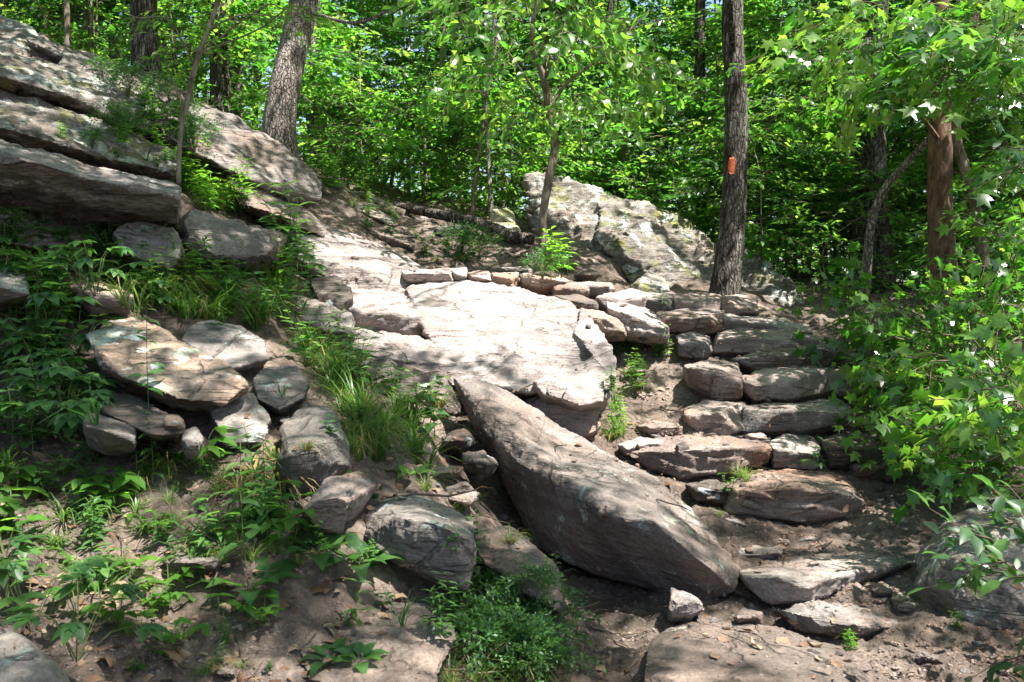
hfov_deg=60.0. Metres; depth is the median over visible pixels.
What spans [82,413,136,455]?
boulder
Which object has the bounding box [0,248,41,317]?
creeper
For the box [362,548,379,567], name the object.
leafy weed
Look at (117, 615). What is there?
vine seedling
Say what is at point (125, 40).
woodland tree
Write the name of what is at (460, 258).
grass tuft
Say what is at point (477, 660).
bushy weed
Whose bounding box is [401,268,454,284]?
rim stone
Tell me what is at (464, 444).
loose stone
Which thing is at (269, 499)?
vine seedling
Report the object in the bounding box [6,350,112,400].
creeper
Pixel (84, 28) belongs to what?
woodland tree
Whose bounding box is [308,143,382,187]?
bushy weed
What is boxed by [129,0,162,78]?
tree
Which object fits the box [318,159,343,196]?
leafy weed
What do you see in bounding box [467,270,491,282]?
rim stone
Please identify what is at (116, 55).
slender tree
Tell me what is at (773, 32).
woodland tree
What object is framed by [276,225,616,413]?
rock face
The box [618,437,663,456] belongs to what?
step stone
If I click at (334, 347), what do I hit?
grass tuft
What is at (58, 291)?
grass tuft
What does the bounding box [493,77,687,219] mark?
woodland bush
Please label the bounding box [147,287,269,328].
grass tuft
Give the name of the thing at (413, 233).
leafy weed
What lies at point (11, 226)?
grass clump
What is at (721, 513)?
grass tuft
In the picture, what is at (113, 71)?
leafy weed
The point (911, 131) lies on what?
woodland tree
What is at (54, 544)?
grass clump
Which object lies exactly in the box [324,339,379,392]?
leafy weed
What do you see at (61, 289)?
leafy weed
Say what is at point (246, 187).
leafy weed
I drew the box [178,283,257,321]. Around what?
grass clump
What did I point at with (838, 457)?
step stone
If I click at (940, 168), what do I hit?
tree
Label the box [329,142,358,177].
leafy weed
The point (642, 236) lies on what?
long boulder
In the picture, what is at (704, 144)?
woodland bush
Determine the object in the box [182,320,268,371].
boulder
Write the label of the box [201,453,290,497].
sedge tuft
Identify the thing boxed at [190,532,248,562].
grass tuft
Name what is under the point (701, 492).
step stone
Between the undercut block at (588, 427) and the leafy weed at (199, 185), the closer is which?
the undercut block at (588, 427)
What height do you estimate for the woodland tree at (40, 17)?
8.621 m
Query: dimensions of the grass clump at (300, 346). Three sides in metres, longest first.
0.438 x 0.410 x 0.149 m
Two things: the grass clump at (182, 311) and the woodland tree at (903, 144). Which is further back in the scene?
the woodland tree at (903, 144)
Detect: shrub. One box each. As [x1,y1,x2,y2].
[777,240,950,407]
[826,189,1023,498]
[874,310,1023,542]
[899,453,934,485]
[904,475,1023,681]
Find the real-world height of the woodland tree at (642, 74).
8.413 m
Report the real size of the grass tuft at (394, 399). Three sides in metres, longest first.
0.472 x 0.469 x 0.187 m
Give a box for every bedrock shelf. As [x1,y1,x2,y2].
[84,579,113,598]
[300,601,455,681]
[474,526,566,621]
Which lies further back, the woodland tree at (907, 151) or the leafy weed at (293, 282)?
the woodland tree at (907, 151)
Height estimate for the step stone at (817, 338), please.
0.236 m
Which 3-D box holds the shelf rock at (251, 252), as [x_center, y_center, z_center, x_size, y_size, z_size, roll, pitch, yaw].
[-1.814,-0.604,5.705,0.634,0.424,1.160,0,3,0]
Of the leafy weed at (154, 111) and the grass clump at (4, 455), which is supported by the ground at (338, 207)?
the grass clump at (4, 455)
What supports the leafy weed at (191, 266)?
on the ground at (338, 207)
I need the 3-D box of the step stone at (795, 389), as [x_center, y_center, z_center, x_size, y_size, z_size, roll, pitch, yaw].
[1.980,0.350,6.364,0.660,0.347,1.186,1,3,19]
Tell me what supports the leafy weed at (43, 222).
on the ground at (338, 207)
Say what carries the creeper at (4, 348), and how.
on the ground at (338, 207)
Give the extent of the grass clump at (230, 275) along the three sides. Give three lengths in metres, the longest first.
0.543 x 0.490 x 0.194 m
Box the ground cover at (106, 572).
[34,84,906,637]
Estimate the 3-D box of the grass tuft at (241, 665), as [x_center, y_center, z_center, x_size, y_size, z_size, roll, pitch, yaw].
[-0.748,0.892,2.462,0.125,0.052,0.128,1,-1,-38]
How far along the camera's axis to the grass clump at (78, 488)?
3.16 m
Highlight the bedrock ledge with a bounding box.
[333,347,465,416]
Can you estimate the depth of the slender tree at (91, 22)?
10.98 m
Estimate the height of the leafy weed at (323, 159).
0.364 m
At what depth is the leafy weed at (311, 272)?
6.41 m
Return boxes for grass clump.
[0,206,99,256]
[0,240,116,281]
[0,440,45,462]
[0,456,33,475]
[3,237,61,273]
[3,463,49,492]
[8,299,69,321]
[12,258,47,275]
[16,448,109,478]
[24,521,90,547]
[26,492,87,528]
[30,534,80,555]
[42,295,69,318]
[45,491,140,522]
[53,218,139,253]
[53,288,77,306]
[57,241,202,297]
[60,473,90,495]
[65,493,114,526]
[66,230,160,278]
[81,478,144,512]
[88,222,136,262]
[102,455,171,478]
[106,283,183,312]
[108,510,180,537]
[111,266,195,302]
[117,490,161,513]
[124,275,181,293]
[138,290,237,318]
[140,288,213,319]
[141,288,181,307]
[143,280,217,309]
[149,277,208,303]
[151,264,204,282]
[160,449,185,462]
[162,520,218,548]
[175,461,214,475]
[175,624,202,643]
[177,504,242,531]
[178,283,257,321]
[180,651,232,680]
[182,265,257,293]
[191,157,252,188]
[192,474,237,496]
[196,302,240,320]
[203,514,267,538]
[213,265,268,289]
[214,512,272,551]
[226,296,301,324]
[243,282,301,309]
[251,270,324,301]
[251,275,319,305]
[265,510,284,520]
[278,317,335,343]
[287,331,320,353]
[295,349,381,388]
[310,360,360,387]
[350,407,405,436]
[355,393,432,425]
[381,396,439,419]
[385,406,443,439]
[389,420,476,454]
[391,434,465,470]
[403,432,443,449]
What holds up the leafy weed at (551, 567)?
on the bedrock shelf at (495, 557)
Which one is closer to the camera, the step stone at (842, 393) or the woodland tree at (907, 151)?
the step stone at (842, 393)
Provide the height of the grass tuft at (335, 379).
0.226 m
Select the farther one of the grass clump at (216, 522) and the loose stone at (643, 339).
the loose stone at (643, 339)
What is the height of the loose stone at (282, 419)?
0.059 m
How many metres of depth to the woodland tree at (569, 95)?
18.32 m
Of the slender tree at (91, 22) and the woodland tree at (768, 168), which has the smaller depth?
the slender tree at (91, 22)
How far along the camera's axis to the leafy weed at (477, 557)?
3.30 m
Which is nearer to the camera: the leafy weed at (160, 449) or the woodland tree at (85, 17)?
the leafy weed at (160, 449)
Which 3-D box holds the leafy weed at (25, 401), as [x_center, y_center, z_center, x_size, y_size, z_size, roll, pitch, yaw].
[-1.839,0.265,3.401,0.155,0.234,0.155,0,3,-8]
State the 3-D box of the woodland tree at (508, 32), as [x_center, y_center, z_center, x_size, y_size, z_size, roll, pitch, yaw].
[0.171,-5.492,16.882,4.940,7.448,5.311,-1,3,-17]
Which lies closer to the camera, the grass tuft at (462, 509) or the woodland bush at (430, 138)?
the grass tuft at (462, 509)
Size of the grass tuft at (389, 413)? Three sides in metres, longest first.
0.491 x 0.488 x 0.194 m
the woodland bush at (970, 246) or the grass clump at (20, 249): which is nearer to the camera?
the grass clump at (20, 249)
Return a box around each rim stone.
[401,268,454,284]
[450,267,467,281]
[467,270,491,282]
[490,272,519,286]
[520,273,569,295]
[551,281,589,297]
[554,294,598,309]
[576,309,626,341]
[584,281,615,299]
[595,288,646,311]
[607,302,669,348]
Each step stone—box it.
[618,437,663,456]
[629,432,771,479]
[636,420,683,435]
[645,292,673,312]
[656,308,725,335]
[672,292,720,310]
[674,332,711,361]
[682,399,746,435]
[683,360,742,400]
[685,479,728,506]
[712,327,799,355]
[720,294,758,315]
[723,314,813,334]
[731,339,848,373]
[741,398,855,436]
[742,365,833,404]
[743,432,766,440]
[769,433,819,470]
[792,334,823,344]
[820,428,885,469]
[828,367,871,401]
[839,353,861,366]
[849,461,912,482]
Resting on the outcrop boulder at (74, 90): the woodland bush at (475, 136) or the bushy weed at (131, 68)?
the bushy weed at (131, 68)
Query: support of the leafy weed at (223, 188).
on the ground at (338, 207)
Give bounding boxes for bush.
[0,0,130,60]
[1,0,209,97]
[98,0,281,129]
[107,0,286,126]
[157,0,368,128]
[231,1,447,190]
[262,36,486,198]
[306,94,377,175]
[331,81,482,202]
[348,52,538,201]
[393,73,603,215]
[415,52,642,218]
[463,109,628,214]
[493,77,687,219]
[567,63,765,258]
[572,116,713,226]
[641,112,843,276]
[649,124,805,249]
[659,107,909,288]
[682,74,908,284]
[712,155,903,284]
[716,138,926,293]
[749,119,926,283]
[793,114,1023,284]
[803,171,992,287]
[860,137,1022,290]
[885,135,1023,325]
[889,111,1023,286]
[910,143,1023,322]
[955,159,1023,285]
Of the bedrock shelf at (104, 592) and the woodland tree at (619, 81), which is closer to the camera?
the bedrock shelf at (104, 592)
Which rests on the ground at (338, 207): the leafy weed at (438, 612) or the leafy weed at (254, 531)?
the leafy weed at (254, 531)
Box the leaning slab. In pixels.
[453,373,740,598]
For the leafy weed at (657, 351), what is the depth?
6.78 m
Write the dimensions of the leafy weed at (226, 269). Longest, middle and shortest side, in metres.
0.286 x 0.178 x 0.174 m
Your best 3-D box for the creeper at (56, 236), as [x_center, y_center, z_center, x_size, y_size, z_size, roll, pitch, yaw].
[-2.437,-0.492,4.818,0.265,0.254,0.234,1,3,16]
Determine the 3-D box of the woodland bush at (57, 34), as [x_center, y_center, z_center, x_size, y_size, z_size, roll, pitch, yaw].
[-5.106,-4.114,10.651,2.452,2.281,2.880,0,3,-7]
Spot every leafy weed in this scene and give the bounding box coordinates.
[0,205,37,247]
[0,274,33,328]
[0,284,31,322]
[0,386,52,453]
[0,413,14,435]
[0,458,54,491]
[0,486,22,532]
[0,508,28,535]
[2,210,34,260]
[10,281,51,334]
[10,381,48,430]
[12,312,108,377]
[14,446,76,498]
[15,255,73,323]
[15,503,49,542]
[18,289,43,324]
[20,391,61,445]
[21,256,50,292]
[21,310,54,347]
[26,255,57,289]
[28,208,56,233]
[35,348,81,400]
[40,334,93,375]
[44,258,74,301]
[48,273,86,328]
[54,120,67,137]
[61,392,94,443]
[61,484,86,513]
[63,434,101,465]
[68,459,101,480]
[72,558,90,585]
[74,495,114,548]
[80,498,110,536]
[82,225,144,289]
[84,219,123,238]
[87,473,114,515]
[92,228,148,279]
[92,232,113,270]
[105,59,120,83]
[111,120,133,147]
[113,147,122,165]
[117,243,133,279]
[125,83,158,112]
[125,246,161,302]
[126,306,166,409]
[126,656,139,673]
[130,113,146,138]
[138,410,166,486]
[139,83,152,102]
[141,513,177,543]
[142,76,156,95]
[142,105,163,137]
[142,246,184,300]
[145,92,162,116]
[146,441,178,464]
[149,124,166,149]
[150,580,175,613]
[151,154,162,170]
[160,144,170,160]
[162,101,183,133]
[164,542,177,575]
[166,109,187,139]
[171,146,176,161]
[172,133,212,175]
[172,154,206,195]
[172,241,210,292]
[174,144,207,199]
[180,232,218,287]
[188,489,210,512]
[190,171,211,199]
[191,160,215,199]
[194,567,204,581]
[195,176,218,210]
[197,180,218,211]
[202,254,242,308]
[203,462,217,479]
[207,170,238,216]
[210,172,231,201]
[211,259,249,304]
[212,640,227,663]
[214,263,234,289]
[214,617,233,646]
[215,262,290,334]
[215,279,237,315]
[217,433,266,568]
[218,239,236,280]
[225,179,246,216]
[226,185,240,213]
[229,157,254,208]
[229,424,283,548]
[230,261,249,278]
[233,175,256,218]
[234,486,253,514]
[243,180,315,269]
[246,282,265,313]
[246,615,259,633]
[255,483,279,514]
[255,518,280,539]
[258,235,297,287]
[261,281,311,329]
[265,657,274,671]
[278,240,315,325]
[280,308,339,367]
[290,522,304,538]
[292,231,329,286]
[302,519,328,542]
[304,520,325,550]
[311,305,347,350]
[316,141,341,169]
[316,148,337,181]
[316,315,382,367]
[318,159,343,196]
[320,538,330,556]
[324,151,342,182]
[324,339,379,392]
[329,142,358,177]
[333,326,384,381]
[344,390,389,422]
[346,546,364,564]
[354,168,368,190]
[359,181,370,196]
[360,214,375,230]
[362,157,381,188]
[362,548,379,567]
[365,189,372,201]
[365,538,377,555]
[374,359,410,398]
[384,199,392,214]
[384,215,397,233]
[392,373,440,416]
[397,428,428,462]
[401,371,450,436]
[411,228,418,236]
[416,238,432,254]
[418,571,471,634]
[443,525,462,556]
[445,605,469,642]
[446,589,475,617]
[450,240,469,256]
[461,248,472,263]
[465,559,482,592]
[466,508,485,542]
[474,535,489,579]
[534,228,561,275]
[540,226,577,278]
[542,551,561,581]
[547,229,563,262]
[562,243,576,273]
[602,367,620,392]
[606,406,625,436]
[610,338,628,358]
[610,394,628,422]
[619,340,639,356]
[624,354,639,378]
[624,361,646,395]
[626,342,642,358]
[630,348,647,375]
[650,291,668,308]
[650,344,664,358]
[656,334,672,359]
[717,473,739,497]
[841,628,858,650]
[850,449,871,476]
[872,458,899,481]
[949,608,963,629]
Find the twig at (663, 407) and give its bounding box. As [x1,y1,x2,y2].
[659,405,683,411]
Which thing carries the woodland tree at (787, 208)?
on the ground at (338, 207)
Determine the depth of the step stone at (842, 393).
6.05 m
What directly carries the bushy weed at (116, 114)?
on the outcrop boulder at (27, 122)
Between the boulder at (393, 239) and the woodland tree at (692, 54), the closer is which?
the boulder at (393, 239)
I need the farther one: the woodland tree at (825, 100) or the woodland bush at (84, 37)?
the woodland tree at (825, 100)
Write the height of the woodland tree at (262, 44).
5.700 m
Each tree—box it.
[0,0,95,40]
[0,0,309,71]
[0,0,347,76]
[0,1,386,102]
[1,1,159,64]
[9,0,209,88]
[11,0,262,115]
[30,0,260,87]
[35,0,454,129]
[60,0,285,122]
[64,0,71,48]
[76,0,359,103]
[89,0,93,52]
[109,1,119,60]
[112,0,344,183]
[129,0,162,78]
[208,0,232,113]
[227,0,244,120]
[254,0,619,199]
[258,0,519,191]
[262,0,397,159]
[262,0,549,194]
[271,0,454,170]
[273,0,447,190]
[298,0,511,193]
[310,0,319,169]
[323,0,483,193]
[325,0,611,199]
[348,0,656,206]
[381,0,709,257]
[391,0,646,210]
[400,19,539,209]
[401,0,759,178]
[404,17,447,136]
[405,0,687,208]
[421,4,432,201]
[434,0,721,213]
[439,8,448,200]
[469,1,664,212]
[470,0,504,215]
[473,0,784,207]
[484,0,495,217]
[504,0,780,211]
[554,0,782,237]
[563,0,858,250]
[568,3,709,234]
[571,0,578,177]
[580,0,845,254]
[589,0,614,186]
[611,0,667,195]
[621,0,927,276]
[626,36,783,258]
[639,0,1006,263]
[649,0,926,274]
[650,0,898,247]
[656,0,1019,232]
[659,7,829,261]
[664,0,1023,266]
[664,46,831,267]
[695,0,708,227]
[708,0,747,295]
[710,0,1023,275]
[723,81,847,275]
[725,0,1023,270]
[746,0,1023,289]
[753,0,990,275]
[764,0,1019,311]
[768,1,1023,285]
[772,3,923,280]
[810,0,828,278]
[848,0,873,292]
[860,136,927,291]
[868,0,897,293]
[888,0,1023,245]
[890,0,1023,249]
[891,0,1023,279]
[893,0,1023,287]
[905,1,1021,259]
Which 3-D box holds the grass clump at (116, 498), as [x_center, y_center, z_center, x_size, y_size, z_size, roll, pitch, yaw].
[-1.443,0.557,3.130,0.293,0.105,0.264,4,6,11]
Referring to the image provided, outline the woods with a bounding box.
[13,0,1013,287]
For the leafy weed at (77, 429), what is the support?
on the ground at (338, 207)
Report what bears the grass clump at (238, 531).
on the ground at (338, 207)
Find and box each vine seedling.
[0,462,41,484]
[0,472,49,498]
[0,484,37,515]
[0,508,48,553]
[34,547,73,570]
[43,585,105,616]
[63,466,126,494]
[73,470,136,512]
[83,587,145,629]
[91,498,145,524]
[92,475,139,497]
[109,442,187,491]
[111,555,158,577]
[115,609,157,634]
[118,580,175,609]
[131,646,170,670]
[134,578,156,589]
[137,556,205,591]
[139,509,172,534]
[154,617,191,645]
[159,591,194,605]
[170,424,239,466]
[187,593,256,636]
[188,448,231,469]
[217,523,254,542]
[226,488,281,519]
[237,479,314,524]
[239,593,286,623]
[257,493,297,518]
[258,508,322,540]
[260,529,285,545]
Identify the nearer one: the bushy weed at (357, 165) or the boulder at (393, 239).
the boulder at (393, 239)
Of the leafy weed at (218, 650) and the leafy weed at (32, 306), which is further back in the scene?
the leafy weed at (32, 306)
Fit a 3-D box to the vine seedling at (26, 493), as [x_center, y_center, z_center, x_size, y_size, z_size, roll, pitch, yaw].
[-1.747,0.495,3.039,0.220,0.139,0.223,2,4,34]
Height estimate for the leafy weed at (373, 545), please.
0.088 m
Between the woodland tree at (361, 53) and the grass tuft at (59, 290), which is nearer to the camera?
the grass tuft at (59, 290)
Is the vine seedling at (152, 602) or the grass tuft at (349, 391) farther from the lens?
the grass tuft at (349, 391)
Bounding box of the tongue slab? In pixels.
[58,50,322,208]
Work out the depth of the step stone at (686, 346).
6.68 m
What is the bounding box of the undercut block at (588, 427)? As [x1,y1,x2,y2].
[525,397,600,440]
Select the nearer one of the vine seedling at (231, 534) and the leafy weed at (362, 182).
the vine seedling at (231, 534)
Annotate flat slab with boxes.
[644,621,869,681]
[739,550,912,605]
[777,600,897,638]
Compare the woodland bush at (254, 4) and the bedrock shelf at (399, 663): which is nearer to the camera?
the bedrock shelf at (399, 663)
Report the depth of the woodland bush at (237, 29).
10.10 m
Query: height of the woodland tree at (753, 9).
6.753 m
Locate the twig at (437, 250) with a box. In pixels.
[435,248,463,265]
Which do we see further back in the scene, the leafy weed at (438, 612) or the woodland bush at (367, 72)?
the woodland bush at (367, 72)
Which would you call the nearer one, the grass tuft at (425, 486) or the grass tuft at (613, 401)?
the grass tuft at (425, 486)
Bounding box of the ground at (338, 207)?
[0,31,1023,681]
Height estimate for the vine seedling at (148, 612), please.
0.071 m
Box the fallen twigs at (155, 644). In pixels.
[1,136,1023,681]
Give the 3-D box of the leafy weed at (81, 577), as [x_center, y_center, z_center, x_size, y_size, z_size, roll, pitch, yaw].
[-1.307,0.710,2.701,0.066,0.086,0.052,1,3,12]
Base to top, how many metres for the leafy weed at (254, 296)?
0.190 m
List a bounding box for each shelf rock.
[0,139,181,235]
[0,215,94,261]
[112,222,185,278]
[177,209,286,275]
[226,174,326,235]
[289,295,355,337]
[309,275,353,310]
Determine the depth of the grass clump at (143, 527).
2.99 m
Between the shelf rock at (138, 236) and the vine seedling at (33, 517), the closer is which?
the vine seedling at (33, 517)
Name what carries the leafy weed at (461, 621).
on the ground at (338, 207)
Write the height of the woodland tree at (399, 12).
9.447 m
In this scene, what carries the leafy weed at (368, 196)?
on the ground at (338, 207)
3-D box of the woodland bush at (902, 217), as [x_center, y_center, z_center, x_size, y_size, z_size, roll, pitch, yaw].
[3.327,-1.173,9.286,2.362,1.891,2.040,0,3,7]
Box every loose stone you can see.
[24,557,39,566]
[215,666,234,677]
[269,626,273,633]
[280,416,289,424]
[286,599,302,614]
[367,379,389,394]
[406,489,416,492]
[427,465,462,478]
[441,428,475,456]
[446,481,479,507]
[448,416,456,421]
[461,450,497,477]
[476,474,485,484]
[478,442,486,447]
[630,453,638,458]
[632,318,643,321]
[637,337,654,347]
[668,588,702,622]
[675,442,689,450]
[701,447,712,451]
[709,617,718,622]
[721,512,746,526]
[733,608,763,624]
[738,545,782,558]
[778,538,789,544]
[799,536,814,541]
[803,649,819,653]
[836,651,843,655]
[858,663,881,670]
[870,581,893,596]
[870,598,887,603]
[890,593,918,613]
[914,649,946,664]
[920,637,934,643]
[944,625,954,630]
[959,667,969,672]
[972,641,981,645]
[999,668,1011,675]
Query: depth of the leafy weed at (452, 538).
2.91 m
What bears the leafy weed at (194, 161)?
on the ground at (338, 207)
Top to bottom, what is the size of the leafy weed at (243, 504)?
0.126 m
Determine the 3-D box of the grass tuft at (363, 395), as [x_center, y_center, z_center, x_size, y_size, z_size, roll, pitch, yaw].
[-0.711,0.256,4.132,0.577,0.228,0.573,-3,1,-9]
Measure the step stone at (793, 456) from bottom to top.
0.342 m
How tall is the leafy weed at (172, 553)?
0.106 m
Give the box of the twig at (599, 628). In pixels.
[589,625,655,635]
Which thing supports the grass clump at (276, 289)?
on the ground at (338, 207)
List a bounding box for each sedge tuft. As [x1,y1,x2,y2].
[191,467,294,507]
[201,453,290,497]
[227,438,281,472]
[241,470,318,508]
[279,438,331,456]
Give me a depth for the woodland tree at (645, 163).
17.32 m
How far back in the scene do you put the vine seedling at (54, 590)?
2.51 m
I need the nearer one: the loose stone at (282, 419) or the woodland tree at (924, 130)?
the loose stone at (282, 419)
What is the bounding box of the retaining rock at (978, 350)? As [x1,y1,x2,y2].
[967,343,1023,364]
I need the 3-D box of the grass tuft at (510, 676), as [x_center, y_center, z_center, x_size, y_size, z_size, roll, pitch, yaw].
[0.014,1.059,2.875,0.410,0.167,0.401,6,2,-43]
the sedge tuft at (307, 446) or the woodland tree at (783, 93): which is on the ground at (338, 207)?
the woodland tree at (783, 93)
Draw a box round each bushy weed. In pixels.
[69,125,114,148]
[81,47,129,76]
[84,96,153,139]
[86,44,169,97]
[121,100,149,129]
[145,96,162,118]
[147,72,193,102]
[154,89,219,127]
[162,112,223,154]
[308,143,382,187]
[342,151,371,181]
[429,217,490,255]
[440,572,556,653]
[445,586,538,679]
[453,218,506,258]
[454,596,585,681]
[467,553,611,673]
[471,567,517,606]
[475,559,587,628]
[489,608,605,681]
[496,550,570,605]
[520,247,572,281]
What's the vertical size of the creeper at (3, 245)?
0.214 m
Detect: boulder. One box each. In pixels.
[0,15,40,56]
[0,50,147,129]
[0,89,176,182]
[0,272,29,312]
[0,627,69,681]
[25,35,114,68]
[69,278,133,319]
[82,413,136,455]
[86,317,248,412]
[95,388,183,445]
[163,415,184,444]
[181,427,203,460]
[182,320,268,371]
[209,393,270,448]
[253,366,309,415]
[277,403,351,494]
[298,471,377,533]
[352,204,396,226]
[364,493,475,593]
[370,232,419,250]
[420,216,434,220]
[435,221,467,238]
[489,208,514,221]
[490,222,520,235]
[495,266,532,276]
[520,243,531,247]
[521,171,808,306]
[574,266,598,281]
[630,272,670,292]
[913,503,1023,631]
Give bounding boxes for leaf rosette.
[183,555,303,607]
[280,527,362,570]
[298,638,364,677]
[325,532,406,583]
[329,641,390,673]
[387,462,436,478]
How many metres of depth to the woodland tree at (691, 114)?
23.83 m
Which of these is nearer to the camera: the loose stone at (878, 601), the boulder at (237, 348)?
the loose stone at (878, 601)
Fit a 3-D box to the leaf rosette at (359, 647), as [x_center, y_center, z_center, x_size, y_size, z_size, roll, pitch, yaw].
[-0.449,0.898,2.534,0.199,0.045,0.155,1,3,21]
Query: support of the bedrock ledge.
on the ground at (338, 207)
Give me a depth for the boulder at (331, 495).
3.08 m
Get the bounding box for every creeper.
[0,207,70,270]
[0,208,27,259]
[0,227,57,271]
[0,229,28,260]
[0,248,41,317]
[0,281,72,343]
[0,317,44,384]
[0,326,36,368]
[0,336,97,392]
[0,337,34,377]
[0,367,52,431]
[0,370,96,416]
[0,370,110,442]
[0,376,118,442]
[0,534,43,599]
[0,556,114,631]
[0,573,173,661]
[1,250,106,292]
[2,339,57,376]
[3,348,100,387]
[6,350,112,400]
[16,302,79,341]
[24,326,69,366]
[33,279,88,332]
[34,244,126,304]
[36,239,154,295]
[39,366,122,438]
[43,226,92,270]
[47,366,89,407]
[66,296,126,355]
[76,234,115,278]
[100,273,177,317]
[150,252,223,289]
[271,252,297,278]
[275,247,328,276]
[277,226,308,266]
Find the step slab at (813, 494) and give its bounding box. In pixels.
[723,466,866,523]
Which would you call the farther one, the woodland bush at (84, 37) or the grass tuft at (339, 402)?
the woodland bush at (84, 37)
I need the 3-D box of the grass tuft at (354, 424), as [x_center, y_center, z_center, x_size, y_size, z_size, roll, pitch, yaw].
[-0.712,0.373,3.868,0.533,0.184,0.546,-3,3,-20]
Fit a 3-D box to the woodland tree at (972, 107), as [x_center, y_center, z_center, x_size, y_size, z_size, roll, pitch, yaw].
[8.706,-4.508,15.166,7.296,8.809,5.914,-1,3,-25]
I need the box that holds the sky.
[32,0,1021,283]
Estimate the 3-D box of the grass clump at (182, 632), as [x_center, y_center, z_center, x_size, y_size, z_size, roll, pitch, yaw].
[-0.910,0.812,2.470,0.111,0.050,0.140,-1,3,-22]
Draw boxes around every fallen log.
[352,191,407,215]
[392,201,534,244]
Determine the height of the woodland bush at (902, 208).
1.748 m
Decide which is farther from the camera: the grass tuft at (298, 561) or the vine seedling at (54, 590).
the grass tuft at (298, 561)
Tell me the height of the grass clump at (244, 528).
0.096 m
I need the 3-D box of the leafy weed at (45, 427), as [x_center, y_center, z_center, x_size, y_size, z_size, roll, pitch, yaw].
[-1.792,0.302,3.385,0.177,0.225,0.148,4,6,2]
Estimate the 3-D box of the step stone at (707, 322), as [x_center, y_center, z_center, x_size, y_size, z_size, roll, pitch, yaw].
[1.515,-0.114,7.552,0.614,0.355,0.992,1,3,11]
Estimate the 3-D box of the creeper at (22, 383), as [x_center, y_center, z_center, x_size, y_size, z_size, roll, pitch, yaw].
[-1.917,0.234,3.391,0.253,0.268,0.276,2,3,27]
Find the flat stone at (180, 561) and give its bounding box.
[162,548,223,574]
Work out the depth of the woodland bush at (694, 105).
11.13 m
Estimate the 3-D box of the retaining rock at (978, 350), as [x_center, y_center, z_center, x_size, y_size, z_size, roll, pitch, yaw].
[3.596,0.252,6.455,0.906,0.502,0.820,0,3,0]
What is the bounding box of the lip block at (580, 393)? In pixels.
[547,375,604,411]
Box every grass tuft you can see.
[2,305,44,326]
[28,278,81,310]
[31,287,83,309]
[54,303,89,319]
[54,612,102,636]
[81,273,159,307]
[101,583,131,602]
[106,463,154,492]
[106,552,130,563]
[114,549,143,564]
[118,269,215,309]
[121,450,169,473]
[131,462,159,479]
[132,445,197,474]
[137,271,229,303]
[144,484,190,508]
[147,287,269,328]
[147,507,185,527]
[151,472,197,488]
[159,512,190,531]
[160,469,188,480]
[176,269,272,304]
[187,191,221,208]
[190,190,248,210]
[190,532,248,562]
[191,176,256,207]
[192,145,253,192]
[192,188,240,210]
[195,272,235,294]
[198,459,239,487]
[213,294,295,331]
[217,295,253,316]
[218,533,276,561]
[221,503,275,523]
[227,654,258,669]
[235,234,297,278]
[235,598,275,610]
[244,261,322,294]
[244,284,293,309]
[249,470,300,492]
[252,250,297,282]
[256,533,306,556]
[268,337,372,377]
[269,530,312,547]
[278,329,377,370]
[279,543,319,570]
[281,350,386,398]
[285,332,376,374]
[285,360,416,429]
[286,323,377,357]
[298,340,341,364]
[302,384,362,414]
[316,376,391,403]
[329,376,408,415]
[335,405,413,447]
[335,405,441,452]
[336,406,422,455]
[338,398,403,423]
[341,395,428,434]
[342,416,402,455]
[343,425,407,457]
[343,428,391,461]
[347,361,405,385]
[347,425,444,474]
[349,197,364,207]
[350,416,415,448]
[361,207,380,215]
[363,373,391,388]
[373,381,446,414]
[375,385,438,414]
[399,470,453,491]
[413,388,460,409]
[418,587,478,607]
[425,254,441,262]
[437,651,492,681]
[443,638,513,681]
[445,484,488,513]
[452,253,475,261]
[461,644,568,681]
[491,523,535,550]
[500,646,577,681]
[599,426,624,441]
[602,383,636,412]
[603,404,648,437]
[618,373,666,390]
[706,506,735,516]
[725,459,760,478]
[730,464,768,481]
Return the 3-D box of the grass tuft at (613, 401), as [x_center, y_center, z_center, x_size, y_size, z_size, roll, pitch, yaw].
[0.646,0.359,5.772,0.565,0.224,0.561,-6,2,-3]
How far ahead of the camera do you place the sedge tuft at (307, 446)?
3.21 m
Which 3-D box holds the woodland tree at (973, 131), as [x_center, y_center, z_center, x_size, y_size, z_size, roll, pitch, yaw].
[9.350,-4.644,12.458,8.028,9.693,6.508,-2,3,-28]
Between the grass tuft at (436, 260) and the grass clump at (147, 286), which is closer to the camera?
the grass clump at (147, 286)
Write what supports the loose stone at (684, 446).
on the step stone at (738, 449)
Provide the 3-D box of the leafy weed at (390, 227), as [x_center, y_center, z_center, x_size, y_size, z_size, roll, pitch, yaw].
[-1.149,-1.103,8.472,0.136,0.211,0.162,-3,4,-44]
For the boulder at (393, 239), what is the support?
on the ground at (338, 207)
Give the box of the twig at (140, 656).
[130,655,215,664]
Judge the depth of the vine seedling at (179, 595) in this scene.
2.62 m
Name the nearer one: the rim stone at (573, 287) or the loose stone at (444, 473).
the loose stone at (444, 473)
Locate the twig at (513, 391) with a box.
[512,382,536,392]

